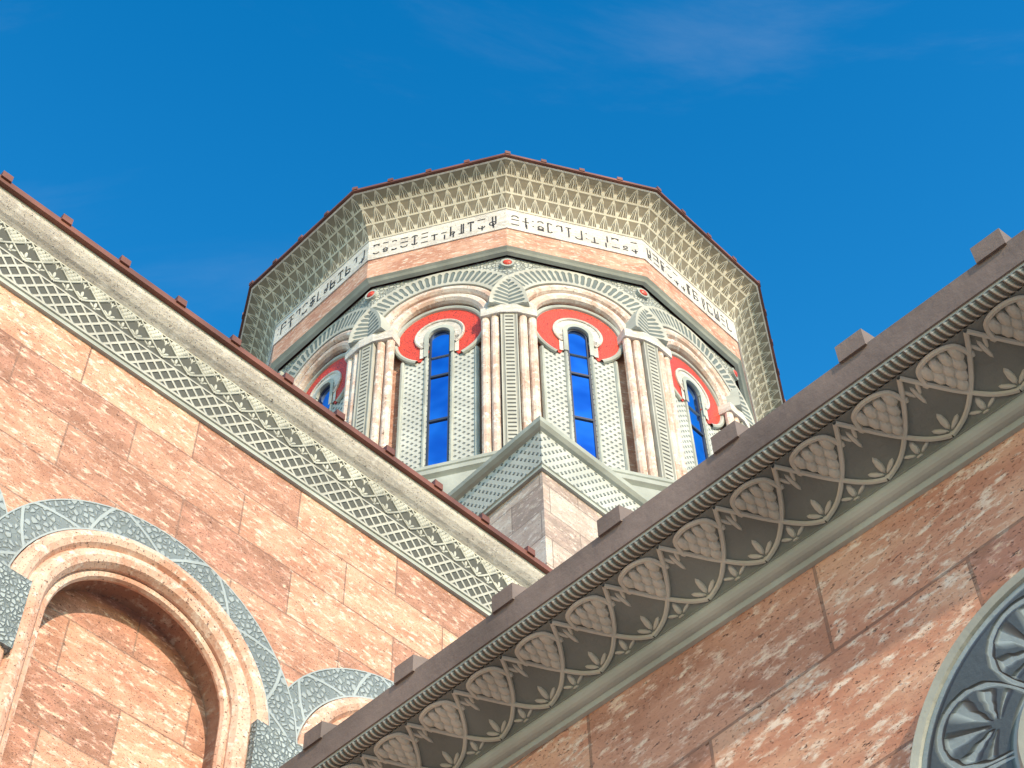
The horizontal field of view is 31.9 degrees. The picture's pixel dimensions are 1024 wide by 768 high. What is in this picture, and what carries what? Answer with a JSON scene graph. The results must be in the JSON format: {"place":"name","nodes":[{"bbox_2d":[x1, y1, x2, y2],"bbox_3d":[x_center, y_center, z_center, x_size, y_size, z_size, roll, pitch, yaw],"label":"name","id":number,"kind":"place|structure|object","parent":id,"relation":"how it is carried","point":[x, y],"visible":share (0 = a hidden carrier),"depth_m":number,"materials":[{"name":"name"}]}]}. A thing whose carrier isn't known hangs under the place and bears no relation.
{"place":"outdoors","nodes":[
{"label":"outdoors","id":0,"kind":"place"},
{"bbox_2d":[0,0,1023,400],"label":"sky","id":1,"kind":"structure","parent":0,"point":[852,157],"materials":[{"name":"blue"}]},
{"bbox_2d":[345,304,723,471],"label":"drum wall","id":2,"kind":"structure","parent":0,"point":[625,404],"depth_m":25.72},
{"bbox_2d":[293,285,729,404],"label":"arches","id":3,"kind":"structure","parent":2,"relation":"attached to","point":[399,317],"depth_m":27.51,"materials":[{"name":"beige stone"}]},
{"bbox_2d":[238,150,785,422],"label":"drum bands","id":4,"kind":"object","parent":2,"relation":"on","point":[339,237],"visible":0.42,"depth_m":29.16,"materials":[{"name":"beige stone"}]},
{"bbox_2d":[268,215,745,371],"bbox_3d":[-0.109,0.996,30.990,8.798,0.350,8.798,-2,-55,0],"label":"inscription","id":5,"kind":"object","parent":4,"relation":"attached to","point":[493,224],"visible":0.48,"depth_m":28.76,"materials":[{"name":"grey stone"}]},
{"bbox_2d":[304,305,724,428],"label":"drum window rings","id":6,"kind":"object","parent":2,"relation":"attached to","point":[462,324],"visible":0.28,"depth_m":27.03,"materials":[{"name":"red stone"}]},
{"bbox_2d":[280,257,754,426],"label":"drum spandrels","id":7,"kind":"object","parent":2,"relation":"attached to","point":[362,318],"visible":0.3,"depth_m":27.77,"materials":[{"name":"beige stone"}]},
{"bbox_2d":[278,258,738,380],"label":"drum cabochons","id":8,"kind":"object","parent":7,"relation":"attached to","point":[504,263],"visible":0.35,"depth_m":27.96,"materials":[{"name":"red stone"}]},
{"bbox_2d":[316,337,719,471],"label":"window surrounds","id":9,"kind":"object","parent":2,"relation":"attached to","point":[465,407],"visible":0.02,"depth_m":25.44,"materials":[{"name":"beige stone"}]},
{"bbox_2d":[318,329,707,465],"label":"windows","id":10,"kind":"structure","parent":9,"relation":"in","point":[437,433],"depth_m":25.79,"materials":[{"name":"blue glass"}]},
{"bbox_2d":[342,315,739,479],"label":"columns","id":11,"kind":"structure","parent":2,"relation":"attached to","point":[383,416],"depth_m":25.53,"materials":[{"name":"beige stone"}]},
{"bbox_2d":[345,304,749,479],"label":"pilasters","id":12,"kind":"object","parent":2,"relation":"attached to","point":[507,314],"visible":0.2,"depth_m":25.89,"materials":[{"name":"beige stone"}]},
{"bbox_2d":[508,428,1023,767],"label":"annex wall","id":13,"kind":"structure","parent":0,"point":[835,659],"depth_m":6.14,"materials":[{"name":"stone"}]},
{"bbox_2d":[279,228,1023,767],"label":"cornice","id":14,"kind":"structure","parent":13,"relation":"on","point":[951,312],"depth_m":6.64,"materials":[{"name":"grey stone"}]},
{"bbox_2d":[340,295,1023,767],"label":"carved frieze","id":15,"kind":"object","parent":14,"relation":"attached to","point":[594,615],"visible":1,"depth_m":6.65,"materials":[{"name":"grey stone"}]},
{"bbox_2d":[909,568,1023,767],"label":"round window","id":16,"kind":"structure","parent":13,"relation":"attached to","point":[971,714],"depth_m":5.42,"materials":[{"name":"grey stone"}]},
{"label":"ground","id":17,"kind":"structure","parent":0,"visible":0},
{"bbox_2d":[0,285,485,767],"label":"wall","id":18,"kind":"structure","parent":17,"relation":"on","point":[118,676],"depth_m":14.59,"materials":[{"name":"pink stone"}]},
{"bbox_2d":[0,562,302,767],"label":"carved impost blocks","id":19,"kind":"structure","parent":18,"relation":"attached to","point":[269,746],"depth_m":12.66,"materials":[{"name":"grey stone"}]},
{"bbox_2d":[0,529,372,767],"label":"molding","id":20,"kind":"object","parent":18,"relation":"attached to","point":[44,564],"visible":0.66,"depth_m":13.61,"materials":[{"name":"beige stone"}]},
{"bbox_2d":[0,489,393,742],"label":"arm archivolts","id":21,"kind":"object","parent":18,"relation":"attached to","point":[293,706],"visible":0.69,"depth_m":14.09,"materials":[{"name":"grey stone"}]},
{"bbox_2d":[0,170,552,617],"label":"cornice","id":22,"kind":"structure","parent":18,"relation":"on","point":[65,243],"depth_m":16.20,"materials":[{"name":"grey stone"}]},
{"bbox_2d":[0,221,521,590],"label":"carved frieze","id":23,"kind":"object","parent":22,"relation":"attached to","point":[154,333],"visible":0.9,"depth_m":16.24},
{"bbox_2d":[448,415,649,568],"bbox_3d":[0.461,6.968,22.333,9.400,7.600,9.200,-41,-63,24],"label":"corner pedestal","id":24,"kind":"object","parent":18,"relation":"on","point":[550,494],"visible":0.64,"depth_m":20.16,"materials":[{"name":"beige stone"}]},
{"bbox_2d":[413,450,675,498],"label":"drum base mouldings","id":25,"kind":"object","parent":24,"relation":"on","point":[451,475],"visible":0.02,"depth_m":23.41,"materials":[{"name":"beige stone"}]}
]}

